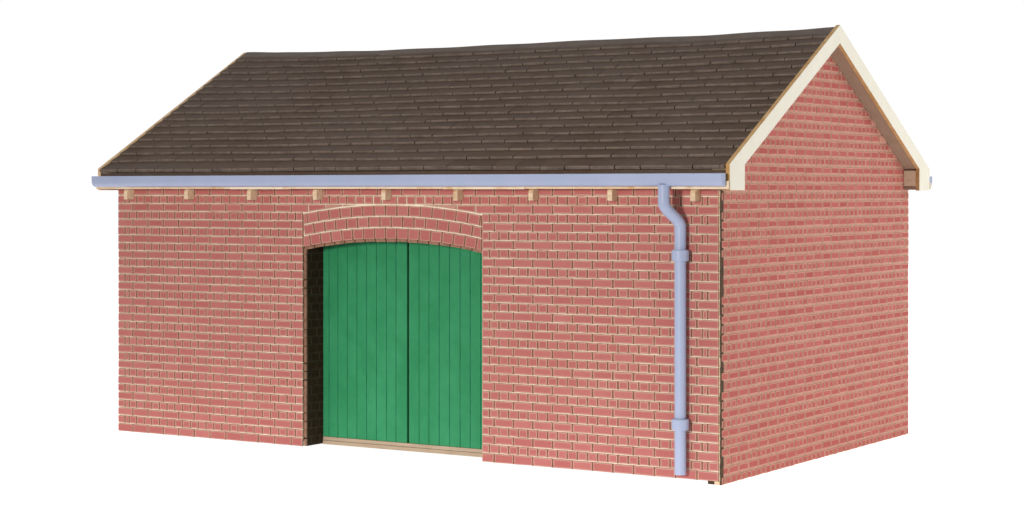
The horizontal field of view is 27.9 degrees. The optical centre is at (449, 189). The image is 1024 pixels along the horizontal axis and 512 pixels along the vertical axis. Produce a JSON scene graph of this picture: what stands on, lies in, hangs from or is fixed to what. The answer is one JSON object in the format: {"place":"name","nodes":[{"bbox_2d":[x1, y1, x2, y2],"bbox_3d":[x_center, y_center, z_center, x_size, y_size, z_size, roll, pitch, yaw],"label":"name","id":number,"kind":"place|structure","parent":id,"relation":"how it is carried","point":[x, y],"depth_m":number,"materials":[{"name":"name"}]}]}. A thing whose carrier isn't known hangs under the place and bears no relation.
{"place":"outdoors","nodes":[
{"label":"outdoors","id":0,"kind":"place"},
{"bbox_2d":[92,25,931,485],"bbox_3d":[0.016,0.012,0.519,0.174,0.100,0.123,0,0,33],"label":"goods shed","id":1,"kind":"structure","parent":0,"point":[678,257],"depth_m":0.48,"materials":[{"name":"brick"}]},
{"bbox_2d":[323,242,407,442],"bbox_3d":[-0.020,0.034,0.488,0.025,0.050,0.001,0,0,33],"label":"door","id":2,"kind":"structure","parent":1,"relation":"in","point":[365,284],"depth_m":0.49,"materials":[{"name":"green paint"}]},
{"bbox_2d":[409,243,481,448],"bbox_3d":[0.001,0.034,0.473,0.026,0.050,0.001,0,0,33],"label":"door","id":3,"kind":"structure","parent":1,"relation":"in","point":[445,282],"depth_m":0.47,"materials":[{"name":"green paint"}]},
{"bbox_2d":[0,249,1023,511],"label":"ground","id":4,"kind":"structure","parent":0,"point":[958,447],"depth_m":0.51,"materials":[{"name":"white"}]},
{"bbox_2d":[0,0,1023,511],"label":"sky","id":5,"kind":"structure","parent":0,"point":[81,80],"materials":[{"name":"white"}]}
]}

